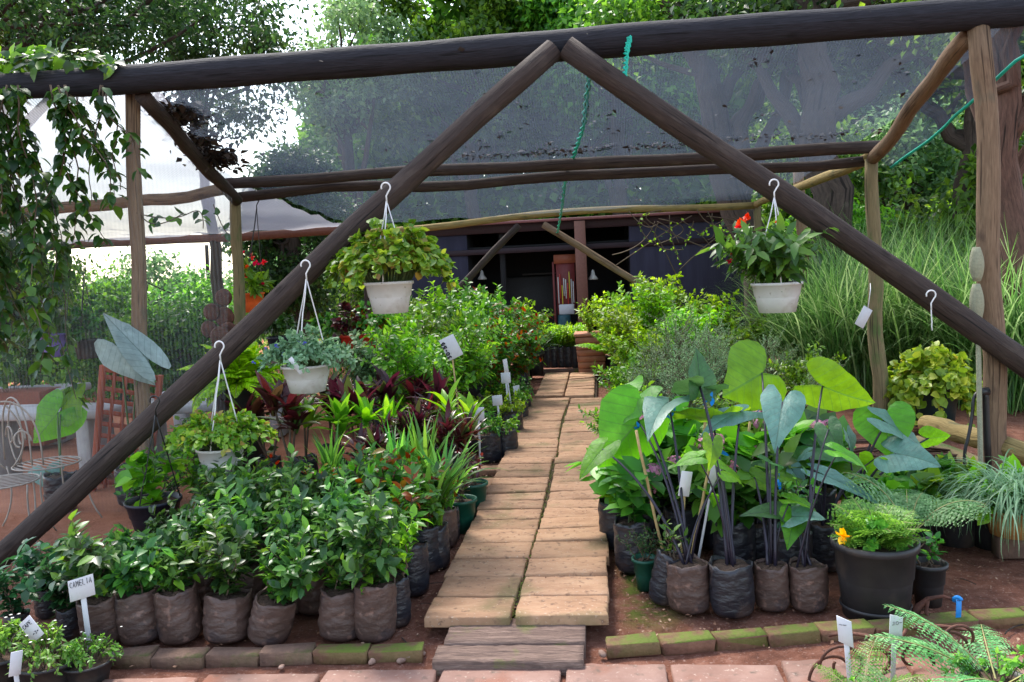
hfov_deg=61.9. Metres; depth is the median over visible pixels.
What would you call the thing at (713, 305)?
tall bagged shrub
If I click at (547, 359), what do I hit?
seedling bag
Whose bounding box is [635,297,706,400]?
tall bagged shrub
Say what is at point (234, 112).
canopy tree
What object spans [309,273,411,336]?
hedge tree
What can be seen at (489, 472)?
paving slab
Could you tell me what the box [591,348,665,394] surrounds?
tall bagged shrub
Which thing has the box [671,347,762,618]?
elephant ear
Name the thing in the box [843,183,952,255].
undergrowth tree
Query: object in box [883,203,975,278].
reed clump
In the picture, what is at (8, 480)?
wire chair
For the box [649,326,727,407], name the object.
tall bagged shrub
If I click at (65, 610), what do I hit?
leafy shrub
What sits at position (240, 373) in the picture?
golden fern
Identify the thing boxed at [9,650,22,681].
plant sign
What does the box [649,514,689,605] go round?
bagged shrub
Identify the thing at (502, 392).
bagged plant
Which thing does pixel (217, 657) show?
edging brick
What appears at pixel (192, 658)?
edging brick
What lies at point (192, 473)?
garden shrub
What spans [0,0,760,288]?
sky
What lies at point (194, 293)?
hedge tree
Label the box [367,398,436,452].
red cordyline
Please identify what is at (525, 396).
bagged plant
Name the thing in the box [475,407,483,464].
plant sign
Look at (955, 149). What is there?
undergrowth tree
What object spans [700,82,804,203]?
undergrowth tree
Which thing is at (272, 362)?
display bench
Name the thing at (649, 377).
tall bagged shrub
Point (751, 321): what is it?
tall bagged shrub
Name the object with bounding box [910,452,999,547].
leafy perennial
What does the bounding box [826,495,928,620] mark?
potted fern
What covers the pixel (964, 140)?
broadleaf tree
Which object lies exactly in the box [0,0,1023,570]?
shade house
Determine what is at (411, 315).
tall bagged shrub
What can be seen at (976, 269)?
column cactus
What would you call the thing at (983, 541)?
leafy perennial
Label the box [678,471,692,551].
plant sign
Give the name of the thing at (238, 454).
bagged shrub
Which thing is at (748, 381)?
elephant ear
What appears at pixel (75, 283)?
hedge tree
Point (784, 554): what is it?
bagged shrub
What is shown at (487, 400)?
bagged plant
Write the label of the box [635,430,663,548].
bamboo stake
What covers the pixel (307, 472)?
red tipped shrub
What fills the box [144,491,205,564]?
bagged shrub
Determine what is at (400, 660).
pebble
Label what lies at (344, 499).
bagged shrub
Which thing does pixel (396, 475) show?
red tipped shrub
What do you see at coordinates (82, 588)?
plant sign
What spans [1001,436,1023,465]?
log
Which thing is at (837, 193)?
broadleaf tree
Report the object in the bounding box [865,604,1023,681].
garden fern
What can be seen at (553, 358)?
seedling bag
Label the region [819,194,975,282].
reed clump
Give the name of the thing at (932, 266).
reed clump
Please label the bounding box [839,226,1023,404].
reed clump
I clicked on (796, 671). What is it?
pavement
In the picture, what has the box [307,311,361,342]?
display pot
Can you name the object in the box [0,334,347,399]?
grass
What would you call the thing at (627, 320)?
tall bagged shrub
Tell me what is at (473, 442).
bagged plant
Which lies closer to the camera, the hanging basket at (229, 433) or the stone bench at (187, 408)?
the hanging basket at (229, 433)
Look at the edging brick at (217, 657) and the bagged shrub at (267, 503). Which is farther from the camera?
the bagged shrub at (267, 503)
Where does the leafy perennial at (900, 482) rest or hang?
on the ground at (622, 622)
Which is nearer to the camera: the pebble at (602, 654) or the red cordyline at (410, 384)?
the pebble at (602, 654)
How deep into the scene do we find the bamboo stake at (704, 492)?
4.39 m
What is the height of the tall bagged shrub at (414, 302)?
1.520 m
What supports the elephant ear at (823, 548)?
on the ground at (622, 622)
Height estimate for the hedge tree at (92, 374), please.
1.628 m
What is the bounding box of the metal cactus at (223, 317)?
[201,289,234,349]
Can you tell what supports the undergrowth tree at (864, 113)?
on the ground at (622, 622)
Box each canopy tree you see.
[0,0,140,63]
[0,0,318,69]
[115,0,323,307]
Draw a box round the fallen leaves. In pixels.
[31,460,1023,666]
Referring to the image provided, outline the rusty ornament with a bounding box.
[807,623,1016,680]
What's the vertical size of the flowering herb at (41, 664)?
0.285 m
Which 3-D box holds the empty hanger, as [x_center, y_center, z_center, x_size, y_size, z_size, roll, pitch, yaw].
[2.799,-0.206,5.701,0.070,0.274,0.014,-2,5,6]
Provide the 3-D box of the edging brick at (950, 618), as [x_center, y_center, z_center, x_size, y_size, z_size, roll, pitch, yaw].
[2.004,1.304,3.932,0.248,0.070,0.108,-3,7,-2]
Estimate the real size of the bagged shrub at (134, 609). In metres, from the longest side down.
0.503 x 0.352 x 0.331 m
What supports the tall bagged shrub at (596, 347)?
on the ground at (622, 622)
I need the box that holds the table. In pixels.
[0,403,132,478]
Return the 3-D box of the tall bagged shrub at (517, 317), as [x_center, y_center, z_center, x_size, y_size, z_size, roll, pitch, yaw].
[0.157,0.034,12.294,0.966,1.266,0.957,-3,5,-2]
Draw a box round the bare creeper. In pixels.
[612,209,755,273]
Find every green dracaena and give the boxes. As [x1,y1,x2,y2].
[293,393,338,482]
[310,391,369,467]
[347,380,406,459]
[422,377,490,477]
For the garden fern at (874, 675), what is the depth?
3.06 m
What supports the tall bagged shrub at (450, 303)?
on the ground at (622, 622)
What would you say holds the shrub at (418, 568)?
on the ground at (622, 622)
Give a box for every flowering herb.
[0,613,46,681]
[5,620,91,681]
[41,626,123,681]
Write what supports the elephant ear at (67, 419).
on the ground at (622, 622)
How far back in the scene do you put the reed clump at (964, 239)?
11.75 m
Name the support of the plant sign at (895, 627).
on the pavement
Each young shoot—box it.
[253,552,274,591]
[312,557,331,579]
[355,522,405,561]
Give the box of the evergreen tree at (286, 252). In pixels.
[222,135,361,335]
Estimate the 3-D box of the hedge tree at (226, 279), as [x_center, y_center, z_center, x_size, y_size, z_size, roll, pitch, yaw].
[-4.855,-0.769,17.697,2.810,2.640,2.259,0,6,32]
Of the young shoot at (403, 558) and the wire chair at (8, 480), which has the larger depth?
the wire chair at (8, 480)
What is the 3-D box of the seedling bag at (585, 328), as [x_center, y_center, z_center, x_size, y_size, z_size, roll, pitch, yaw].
[1.084,0.077,13.438,0.404,0.687,0.381,-1,5,22]
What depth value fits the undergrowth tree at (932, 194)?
14.68 m
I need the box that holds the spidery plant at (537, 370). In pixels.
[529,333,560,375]
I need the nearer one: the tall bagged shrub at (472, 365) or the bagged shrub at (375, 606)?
the bagged shrub at (375, 606)
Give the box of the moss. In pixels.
[512,408,567,617]
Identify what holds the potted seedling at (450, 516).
on the ground at (622, 622)
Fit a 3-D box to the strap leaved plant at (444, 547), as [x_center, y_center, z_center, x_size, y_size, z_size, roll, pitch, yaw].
[-0.487,0.976,5.049,0.798,0.724,0.804,0,6,32]
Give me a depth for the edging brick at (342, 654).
3.87 m
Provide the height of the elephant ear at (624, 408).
1.081 m
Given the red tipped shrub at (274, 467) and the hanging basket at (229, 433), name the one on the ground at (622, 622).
the red tipped shrub at (274, 467)
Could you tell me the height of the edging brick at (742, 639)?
0.068 m
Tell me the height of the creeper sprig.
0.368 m
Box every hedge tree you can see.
[0,244,105,385]
[0,262,29,363]
[14,252,160,389]
[35,304,190,402]
[86,246,205,317]
[105,293,256,398]
[108,264,267,353]
[222,242,338,350]
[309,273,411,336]
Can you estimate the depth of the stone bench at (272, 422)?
9.37 m
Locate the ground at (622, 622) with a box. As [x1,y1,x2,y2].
[0,332,1023,681]
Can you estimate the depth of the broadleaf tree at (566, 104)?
23.44 m
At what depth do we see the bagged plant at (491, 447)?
7.63 m
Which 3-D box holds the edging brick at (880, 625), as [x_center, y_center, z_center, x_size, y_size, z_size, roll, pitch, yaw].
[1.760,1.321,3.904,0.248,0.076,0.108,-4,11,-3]
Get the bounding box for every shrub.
[0,537,67,618]
[0,559,46,637]
[6,337,56,385]
[14,335,64,383]
[34,553,79,640]
[41,509,126,647]
[99,523,150,550]
[101,536,174,645]
[112,452,169,500]
[130,521,184,575]
[133,540,202,645]
[137,443,196,491]
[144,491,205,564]
[164,411,205,476]
[165,445,208,496]
[168,495,224,612]
[178,507,268,643]
[180,461,240,514]
[189,448,239,503]
[194,482,277,606]
[206,449,288,529]
[214,449,281,574]
[246,467,329,526]
[247,515,326,646]
[251,454,279,519]
[259,413,278,453]
[262,488,338,614]
[263,485,321,613]
[270,442,312,545]
[295,470,335,533]
[300,504,375,642]
[301,463,320,481]
[310,470,373,581]
[313,469,366,577]
[314,462,341,491]
[326,478,413,642]
[331,442,381,498]
[333,441,395,485]
[335,329,395,431]
[339,318,378,412]
[346,442,433,507]
[353,314,453,442]
[354,472,402,504]
[355,497,423,573]
[367,301,412,333]
[367,462,437,596]
[368,288,439,326]
[373,301,461,415]
[376,319,472,445]
[389,504,432,627]
[397,286,474,334]
[401,446,467,573]
[410,280,486,399]
[416,308,506,422]
[425,273,489,375]
[428,291,515,399]
[455,283,532,383]
[459,284,500,302]
[459,314,537,410]
[481,298,535,383]
[489,315,548,386]
[502,300,554,387]
[504,297,552,377]
[574,312,662,370]
[578,388,643,434]
[588,303,644,383]
[590,290,640,375]
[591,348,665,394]
[592,323,664,379]
[595,380,653,420]
[607,281,677,369]
[612,327,703,390]
[618,335,689,400]
[630,271,686,372]
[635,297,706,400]
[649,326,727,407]
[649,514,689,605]
[654,301,735,380]
[654,305,717,374]
[666,308,735,406]
[678,289,743,382]
[687,300,754,351]
[692,382,740,408]
[702,314,743,406]
[708,312,772,352]
[734,298,777,347]
[749,322,799,380]
[766,341,846,407]
[772,466,821,563]
[792,349,852,412]
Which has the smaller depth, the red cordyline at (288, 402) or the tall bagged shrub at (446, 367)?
the red cordyline at (288, 402)
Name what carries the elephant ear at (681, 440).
on the ground at (622, 622)
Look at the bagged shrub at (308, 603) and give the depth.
4.43 m
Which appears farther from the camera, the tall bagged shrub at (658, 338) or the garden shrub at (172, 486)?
the tall bagged shrub at (658, 338)
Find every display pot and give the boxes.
[258,313,308,349]
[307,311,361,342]
[330,299,368,353]
[347,300,397,347]
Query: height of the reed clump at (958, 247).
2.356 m
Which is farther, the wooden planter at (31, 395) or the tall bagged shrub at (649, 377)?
the wooden planter at (31, 395)
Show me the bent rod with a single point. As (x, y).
(919, 606)
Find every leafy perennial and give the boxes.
[833,455,917,518]
[892,452,965,535]
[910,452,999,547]
[942,464,1022,550]
[989,454,1023,483]
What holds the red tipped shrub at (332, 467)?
on the ground at (622, 622)
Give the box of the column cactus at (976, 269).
[969,247,983,463]
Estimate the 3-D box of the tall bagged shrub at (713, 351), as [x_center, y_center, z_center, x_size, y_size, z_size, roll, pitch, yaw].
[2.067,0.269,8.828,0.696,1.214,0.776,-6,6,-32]
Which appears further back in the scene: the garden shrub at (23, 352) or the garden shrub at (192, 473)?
the garden shrub at (23, 352)
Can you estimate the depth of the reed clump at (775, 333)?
10.67 m
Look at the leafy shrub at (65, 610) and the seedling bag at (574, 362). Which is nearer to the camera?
the leafy shrub at (65, 610)
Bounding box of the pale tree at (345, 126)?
[279,0,431,313]
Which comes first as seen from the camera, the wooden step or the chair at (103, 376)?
the wooden step
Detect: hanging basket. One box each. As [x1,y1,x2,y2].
[115,395,190,532]
[162,341,278,475]
[252,260,357,393]
[322,182,456,313]
[695,179,839,312]
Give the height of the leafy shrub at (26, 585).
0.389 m
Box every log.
[916,436,977,463]
[917,415,977,448]
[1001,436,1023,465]
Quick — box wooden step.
[432,618,585,675]
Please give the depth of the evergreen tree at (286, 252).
15.47 m
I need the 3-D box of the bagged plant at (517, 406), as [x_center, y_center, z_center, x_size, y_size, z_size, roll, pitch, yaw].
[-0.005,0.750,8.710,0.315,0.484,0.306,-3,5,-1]
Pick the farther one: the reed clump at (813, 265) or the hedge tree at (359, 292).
the hedge tree at (359, 292)
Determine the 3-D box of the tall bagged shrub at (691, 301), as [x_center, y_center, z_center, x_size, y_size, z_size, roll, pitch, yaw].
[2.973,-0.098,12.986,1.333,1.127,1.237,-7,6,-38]
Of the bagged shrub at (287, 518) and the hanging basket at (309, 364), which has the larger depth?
the hanging basket at (309, 364)
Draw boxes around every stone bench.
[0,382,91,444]
[125,398,264,463]
[151,391,291,436]
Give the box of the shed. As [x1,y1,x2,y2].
[360,202,861,333]
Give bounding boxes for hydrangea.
[565,448,620,549]
[598,453,667,574]
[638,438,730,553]
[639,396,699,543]
[668,407,707,502]
[676,454,779,573]
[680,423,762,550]
[727,406,767,510]
[730,433,814,522]
[747,398,835,430]
[754,412,855,520]
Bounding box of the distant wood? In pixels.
[6,0,1023,317]
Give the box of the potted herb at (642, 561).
[616,520,664,591]
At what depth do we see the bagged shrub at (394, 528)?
4.43 m
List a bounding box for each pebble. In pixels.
[368,658,375,664]
[396,658,405,663]
[598,649,606,657]
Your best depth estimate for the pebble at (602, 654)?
3.80 m
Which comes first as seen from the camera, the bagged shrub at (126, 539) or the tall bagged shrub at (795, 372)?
the bagged shrub at (126, 539)
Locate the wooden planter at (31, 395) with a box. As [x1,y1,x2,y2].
[0,352,65,445]
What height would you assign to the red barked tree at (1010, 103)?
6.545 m
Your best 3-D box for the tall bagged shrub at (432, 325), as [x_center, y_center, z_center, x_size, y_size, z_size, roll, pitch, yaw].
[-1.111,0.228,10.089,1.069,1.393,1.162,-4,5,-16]
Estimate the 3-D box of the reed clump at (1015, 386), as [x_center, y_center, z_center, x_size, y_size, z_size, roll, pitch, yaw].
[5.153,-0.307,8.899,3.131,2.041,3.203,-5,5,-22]
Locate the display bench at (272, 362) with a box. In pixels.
[266,352,450,389]
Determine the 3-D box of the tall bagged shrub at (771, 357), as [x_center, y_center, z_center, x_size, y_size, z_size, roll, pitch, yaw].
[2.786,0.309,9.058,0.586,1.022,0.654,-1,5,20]
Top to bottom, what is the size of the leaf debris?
0.791 m
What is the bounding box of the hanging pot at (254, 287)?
[243,201,276,312]
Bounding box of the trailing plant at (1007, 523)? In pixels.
[917,448,1023,558]
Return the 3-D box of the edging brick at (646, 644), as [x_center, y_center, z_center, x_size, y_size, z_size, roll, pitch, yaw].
[0.543,1.375,3.848,0.249,0.081,0.104,-4,2,-1]
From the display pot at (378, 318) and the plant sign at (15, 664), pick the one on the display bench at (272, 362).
the display pot at (378, 318)
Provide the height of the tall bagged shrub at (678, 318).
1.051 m
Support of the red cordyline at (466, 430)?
on the ground at (622, 622)
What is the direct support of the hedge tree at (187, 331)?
on the ground at (622, 622)
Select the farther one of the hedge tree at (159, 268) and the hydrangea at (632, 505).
the hedge tree at (159, 268)
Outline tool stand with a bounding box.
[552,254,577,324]
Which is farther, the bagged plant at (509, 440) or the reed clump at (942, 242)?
the reed clump at (942, 242)
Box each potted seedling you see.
[437,456,457,547]
[449,461,478,533]
[455,441,487,517]
[913,529,948,607]
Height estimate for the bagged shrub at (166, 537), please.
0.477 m
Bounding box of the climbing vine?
[0,37,152,408]
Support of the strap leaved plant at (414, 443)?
on the ground at (622, 622)
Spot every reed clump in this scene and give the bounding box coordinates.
[691,246,940,388]
[698,204,903,355]
[712,225,956,397]
[731,213,970,329]
[777,223,1018,397]
[787,201,959,270]
[794,195,975,288]
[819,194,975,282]
[820,206,975,328]
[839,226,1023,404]
[863,216,1023,415]
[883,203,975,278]
[894,210,1009,291]
[895,212,975,265]
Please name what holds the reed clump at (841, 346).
on the ground at (622, 622)
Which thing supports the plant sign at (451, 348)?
on the ground at (622, 622)
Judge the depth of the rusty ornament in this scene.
3.44 m
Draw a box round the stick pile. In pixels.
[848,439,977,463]
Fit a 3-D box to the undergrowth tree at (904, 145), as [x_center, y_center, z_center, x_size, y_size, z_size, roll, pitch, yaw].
[7.646,-2.506,16.726,3.417,5.012,2.729,-2,5,6]
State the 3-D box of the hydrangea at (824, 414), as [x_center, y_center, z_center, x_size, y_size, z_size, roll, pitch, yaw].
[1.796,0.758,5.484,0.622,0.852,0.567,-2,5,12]
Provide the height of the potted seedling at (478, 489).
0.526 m
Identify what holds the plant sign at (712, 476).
on the ground at (622, 622)
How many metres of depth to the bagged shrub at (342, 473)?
4.85 m
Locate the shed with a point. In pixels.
(518, 264)
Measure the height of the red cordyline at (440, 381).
0.975 m
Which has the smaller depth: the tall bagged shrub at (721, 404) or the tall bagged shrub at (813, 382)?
the tall bagged shrub at (721, 404)
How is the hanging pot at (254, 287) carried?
hanging from the shade house
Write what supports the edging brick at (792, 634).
on the ground at (622, 622)
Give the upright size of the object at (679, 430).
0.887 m
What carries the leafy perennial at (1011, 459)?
on the ground at (622, 622)
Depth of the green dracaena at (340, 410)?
6.59 m
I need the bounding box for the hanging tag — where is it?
[855,283,872,327]
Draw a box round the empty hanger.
[926,290,935,330]
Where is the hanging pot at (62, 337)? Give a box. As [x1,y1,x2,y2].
[24,269,81,357]
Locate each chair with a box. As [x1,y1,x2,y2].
[0,401,56,549]
[2,397,102,526]
[92,364,163,491]
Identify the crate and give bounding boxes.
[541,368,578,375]
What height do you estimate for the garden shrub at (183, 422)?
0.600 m
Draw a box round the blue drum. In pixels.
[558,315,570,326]
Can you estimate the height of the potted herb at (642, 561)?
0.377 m
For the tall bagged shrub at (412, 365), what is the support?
on the ground at (622, 622)
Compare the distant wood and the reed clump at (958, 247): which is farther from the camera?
the distant wood
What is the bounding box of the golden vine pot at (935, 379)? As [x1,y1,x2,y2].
[883,340,982,427]
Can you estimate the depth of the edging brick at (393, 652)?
3.86 m
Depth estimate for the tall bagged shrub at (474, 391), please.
11.17 m
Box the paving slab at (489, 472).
[477,465,497,475]
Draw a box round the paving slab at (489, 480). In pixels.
[482,478,493,487]
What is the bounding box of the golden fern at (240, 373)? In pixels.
[177,341,286,472]
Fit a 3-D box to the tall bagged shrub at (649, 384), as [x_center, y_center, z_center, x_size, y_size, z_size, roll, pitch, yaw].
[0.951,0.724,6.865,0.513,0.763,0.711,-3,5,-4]
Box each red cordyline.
[221,375,314,473]
[250,370,322,476]
[305,375,382,458]
[307,368,370,465]
[339,421,399,461]
[357,363,418,426]
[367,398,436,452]
[394,370,433,438]
[395,390,442,458]
[412,365,460,460]
[422,398,488,492]
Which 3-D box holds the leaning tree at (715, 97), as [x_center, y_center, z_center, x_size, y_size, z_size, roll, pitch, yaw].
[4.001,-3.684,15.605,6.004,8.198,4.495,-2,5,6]
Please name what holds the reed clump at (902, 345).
on the ground at (622, 622)
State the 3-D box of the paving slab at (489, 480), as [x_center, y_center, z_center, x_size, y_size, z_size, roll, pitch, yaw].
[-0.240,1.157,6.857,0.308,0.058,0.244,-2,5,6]
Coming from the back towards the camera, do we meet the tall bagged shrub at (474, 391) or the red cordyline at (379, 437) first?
the tall bagged shrub at (474, 391)
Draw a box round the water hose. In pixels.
[963,387,991,472]
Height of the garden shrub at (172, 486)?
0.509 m
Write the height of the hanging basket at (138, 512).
0.877 m
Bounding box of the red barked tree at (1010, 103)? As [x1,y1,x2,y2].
[836,0,1023,407]
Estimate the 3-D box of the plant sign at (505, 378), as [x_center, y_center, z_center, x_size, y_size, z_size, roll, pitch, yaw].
[-0.044,0.650,8.958,0.100,0.644,0.011,-5,5,1]
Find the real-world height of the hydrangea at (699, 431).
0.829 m
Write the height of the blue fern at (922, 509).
0.571 m
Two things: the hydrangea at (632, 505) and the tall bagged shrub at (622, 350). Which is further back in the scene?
the tall bagged shrub at (622, 350)
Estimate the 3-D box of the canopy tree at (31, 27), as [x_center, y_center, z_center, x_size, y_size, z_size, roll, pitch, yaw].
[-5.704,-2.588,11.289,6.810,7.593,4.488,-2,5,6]
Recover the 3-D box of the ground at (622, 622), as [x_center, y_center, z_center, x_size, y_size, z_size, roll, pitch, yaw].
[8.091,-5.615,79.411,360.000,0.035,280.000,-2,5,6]
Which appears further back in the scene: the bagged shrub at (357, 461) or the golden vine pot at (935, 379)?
the golden vine pot at (935, 379)
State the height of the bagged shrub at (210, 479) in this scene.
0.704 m
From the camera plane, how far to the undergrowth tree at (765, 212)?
15.91 m
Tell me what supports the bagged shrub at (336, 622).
on the ground at (622, 622)
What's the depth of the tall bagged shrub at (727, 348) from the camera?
9.80 m
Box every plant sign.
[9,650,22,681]
[19,615,43,651]
[68,574,94,649]
[439,334,462,409]
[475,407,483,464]
[492,395,502,413]
[501,372,510,394]
[503,359,512,411]
[513,385,519,392]
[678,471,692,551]
[698,465,720,557]
[836,615,853,681]
[889,614,902,680]
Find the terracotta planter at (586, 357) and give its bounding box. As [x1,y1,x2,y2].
[574,296,605,373]
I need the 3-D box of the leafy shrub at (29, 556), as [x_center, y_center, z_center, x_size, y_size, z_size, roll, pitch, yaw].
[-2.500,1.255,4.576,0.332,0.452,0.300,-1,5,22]
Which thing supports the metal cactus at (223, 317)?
on the ground at (622, 622)
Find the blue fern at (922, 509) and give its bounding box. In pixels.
[840,472,991,593]
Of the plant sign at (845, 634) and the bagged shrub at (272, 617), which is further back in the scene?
the bagged shrub at (272, 617)
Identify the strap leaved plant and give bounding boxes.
[307,419,351,489]
[354,440,504,569]
[365,412,429,499]
[392,432,484,538]
[393,404,462,470]
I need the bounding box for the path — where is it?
[424,372,608,626]
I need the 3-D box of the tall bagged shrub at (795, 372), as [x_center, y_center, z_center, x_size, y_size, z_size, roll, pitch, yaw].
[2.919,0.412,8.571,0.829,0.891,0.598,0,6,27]
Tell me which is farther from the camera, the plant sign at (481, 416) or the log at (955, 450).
the plant sign at (481, 416)
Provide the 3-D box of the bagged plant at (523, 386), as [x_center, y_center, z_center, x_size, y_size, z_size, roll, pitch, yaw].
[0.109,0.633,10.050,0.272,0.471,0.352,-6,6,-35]
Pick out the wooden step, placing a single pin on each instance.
(513, 645)
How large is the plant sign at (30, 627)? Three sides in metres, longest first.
0.331 x 0.121 x 0.014 m
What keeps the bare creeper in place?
hanging from the shade house
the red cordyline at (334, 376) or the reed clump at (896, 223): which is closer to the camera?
the red cordyline at (334, 376)
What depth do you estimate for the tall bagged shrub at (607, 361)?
12.99 m
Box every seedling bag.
[541,323,557,367]
[543,325,563,367]
[551,324,573,367]
[556,325,575,367]
[564,323,579,367]
[568,325,587,341]
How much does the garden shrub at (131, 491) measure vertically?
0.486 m
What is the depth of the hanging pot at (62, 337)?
8.48 m
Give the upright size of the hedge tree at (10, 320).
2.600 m
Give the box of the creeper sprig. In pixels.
[136,204,230,241]
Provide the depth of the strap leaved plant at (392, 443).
5.78 m
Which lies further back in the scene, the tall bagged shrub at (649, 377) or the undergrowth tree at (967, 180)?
the undergrowth tree at (967, 180)
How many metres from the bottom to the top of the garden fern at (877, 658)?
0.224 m
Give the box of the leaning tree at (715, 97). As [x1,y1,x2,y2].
[561,0,844,354]
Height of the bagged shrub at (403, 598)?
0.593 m
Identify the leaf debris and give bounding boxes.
[148,47,907,221]
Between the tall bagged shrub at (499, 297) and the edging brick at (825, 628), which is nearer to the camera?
the edging brick at (825, 628)
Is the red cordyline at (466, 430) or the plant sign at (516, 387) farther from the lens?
the plant sign at (516, 387)
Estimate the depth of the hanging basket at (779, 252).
5.63 m
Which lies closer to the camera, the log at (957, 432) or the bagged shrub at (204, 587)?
the bagged shrub at (204, 587)
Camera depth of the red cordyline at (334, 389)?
6.93 m
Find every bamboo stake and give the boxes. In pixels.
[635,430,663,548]
[690,469,710,552]
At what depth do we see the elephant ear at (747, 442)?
5.04 m
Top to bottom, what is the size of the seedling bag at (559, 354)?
0.734 m
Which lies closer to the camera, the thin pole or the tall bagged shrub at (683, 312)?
the tall bagged shrub at (683, 312)
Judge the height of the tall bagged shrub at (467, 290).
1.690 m
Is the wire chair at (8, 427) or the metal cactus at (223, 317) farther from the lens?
the metal cactus at (223, 317)
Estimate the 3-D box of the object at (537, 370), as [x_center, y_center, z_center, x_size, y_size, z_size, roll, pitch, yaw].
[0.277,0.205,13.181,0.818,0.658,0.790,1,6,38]
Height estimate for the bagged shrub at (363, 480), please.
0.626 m
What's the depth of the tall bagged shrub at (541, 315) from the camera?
13.31 m
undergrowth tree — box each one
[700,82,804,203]
[719,110,932,240]
[771,197,913,251]
[792,53,933,212]
[842,90,965,229]
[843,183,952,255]
[901,104,1023,209]
[912,136,1023,258]
[912,189,952,221]
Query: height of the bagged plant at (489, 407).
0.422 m
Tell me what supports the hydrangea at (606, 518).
on the ground at (622, 622)
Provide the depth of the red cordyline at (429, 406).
6.75 m
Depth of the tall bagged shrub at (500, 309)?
11.40 m
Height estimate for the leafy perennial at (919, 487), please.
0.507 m
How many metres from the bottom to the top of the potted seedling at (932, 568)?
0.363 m
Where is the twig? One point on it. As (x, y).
(1013, 627)
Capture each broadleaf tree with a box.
[328,0,572,219]
[502,0,732,299]
[662,0,944,274]
[819,0,1023,241]
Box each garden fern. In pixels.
[812,638,931,681]
[851,661,932,681]
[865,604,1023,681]
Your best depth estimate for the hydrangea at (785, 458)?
4.85 m
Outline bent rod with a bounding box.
[910,595,962,617]
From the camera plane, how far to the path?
5.17 m
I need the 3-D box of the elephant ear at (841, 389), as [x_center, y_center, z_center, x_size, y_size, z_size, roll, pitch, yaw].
[1.568,0.698,4.471,0.585,1.174,0.866,0,6,26]
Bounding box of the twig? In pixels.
[1004,624,1023,634]
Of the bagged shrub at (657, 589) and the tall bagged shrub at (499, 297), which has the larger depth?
the tall bagged shrub at (499, 297)
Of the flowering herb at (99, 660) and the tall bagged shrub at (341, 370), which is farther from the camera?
the tall bagged shrub at (341, 370)
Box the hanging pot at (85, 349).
[57,266,116,358]
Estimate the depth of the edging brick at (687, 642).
3.82 m
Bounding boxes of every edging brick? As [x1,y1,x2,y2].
[110,644,159,669]
[150,647,210,669]
[205,647,261,667]
[259,642,315,666]
[312,643,370,664]
[368,642,424,662]
[605,631,660,658]
[657,630,715,655]
[711,627,768,650]
[763,623,820,647]
[813,619,874,641]
[868,615,927,636]
[917,610,978,632]
[967,607,1023,628]
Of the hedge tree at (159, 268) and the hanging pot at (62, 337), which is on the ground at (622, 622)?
the hedge tree at (159, 268)
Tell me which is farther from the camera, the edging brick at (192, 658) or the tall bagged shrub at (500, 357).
the tall bagged shrub at (500, 357)
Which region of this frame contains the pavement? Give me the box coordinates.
[102,655,1023,681]
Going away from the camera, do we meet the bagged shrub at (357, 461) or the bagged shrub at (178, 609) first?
the bagged shrub at (178, 609)
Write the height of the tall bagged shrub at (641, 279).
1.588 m
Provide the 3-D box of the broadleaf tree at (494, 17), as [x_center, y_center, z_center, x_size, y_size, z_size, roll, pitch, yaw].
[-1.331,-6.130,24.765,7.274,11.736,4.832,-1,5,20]
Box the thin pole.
[205,245,210,290]
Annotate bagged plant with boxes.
[462,403,490,453]
[472,389,491,430]
[476,411,503,463]
[479,380,501,394]
[482,397,511,429]
[488,411,519,457]
[493,383,515,400]
[499,390,525,429]
[503,378,521,396]
[504,388,532,416]
[509,375,534,406]
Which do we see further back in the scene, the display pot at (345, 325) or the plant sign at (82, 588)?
the display pot at (345, 325)
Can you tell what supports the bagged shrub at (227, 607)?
on the ground at (622, 622)
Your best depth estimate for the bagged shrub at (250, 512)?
4.49 m
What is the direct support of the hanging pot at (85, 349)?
hanging from the shade house
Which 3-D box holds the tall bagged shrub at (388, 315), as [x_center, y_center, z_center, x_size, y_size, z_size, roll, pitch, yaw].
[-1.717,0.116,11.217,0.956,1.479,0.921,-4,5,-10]
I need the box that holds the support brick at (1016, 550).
[991,534,1023,558]
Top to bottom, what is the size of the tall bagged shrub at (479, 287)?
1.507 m
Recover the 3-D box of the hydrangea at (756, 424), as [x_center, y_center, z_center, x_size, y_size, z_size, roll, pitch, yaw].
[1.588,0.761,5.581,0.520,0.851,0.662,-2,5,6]
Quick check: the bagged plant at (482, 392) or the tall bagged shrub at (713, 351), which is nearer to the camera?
the tall bagged shrub at (713, 351)
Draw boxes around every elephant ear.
[28,382,87,506]
[94,313,170,506]
[579,375,743,614]
[666,411,823,559]
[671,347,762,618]
[723,339,815,611]
[739,356,874,613]
[781,428,891,571]
[810,401,950,519]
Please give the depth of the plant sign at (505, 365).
9.25 m
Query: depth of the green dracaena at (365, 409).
6.78 m
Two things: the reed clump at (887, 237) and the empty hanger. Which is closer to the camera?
the empty hanger

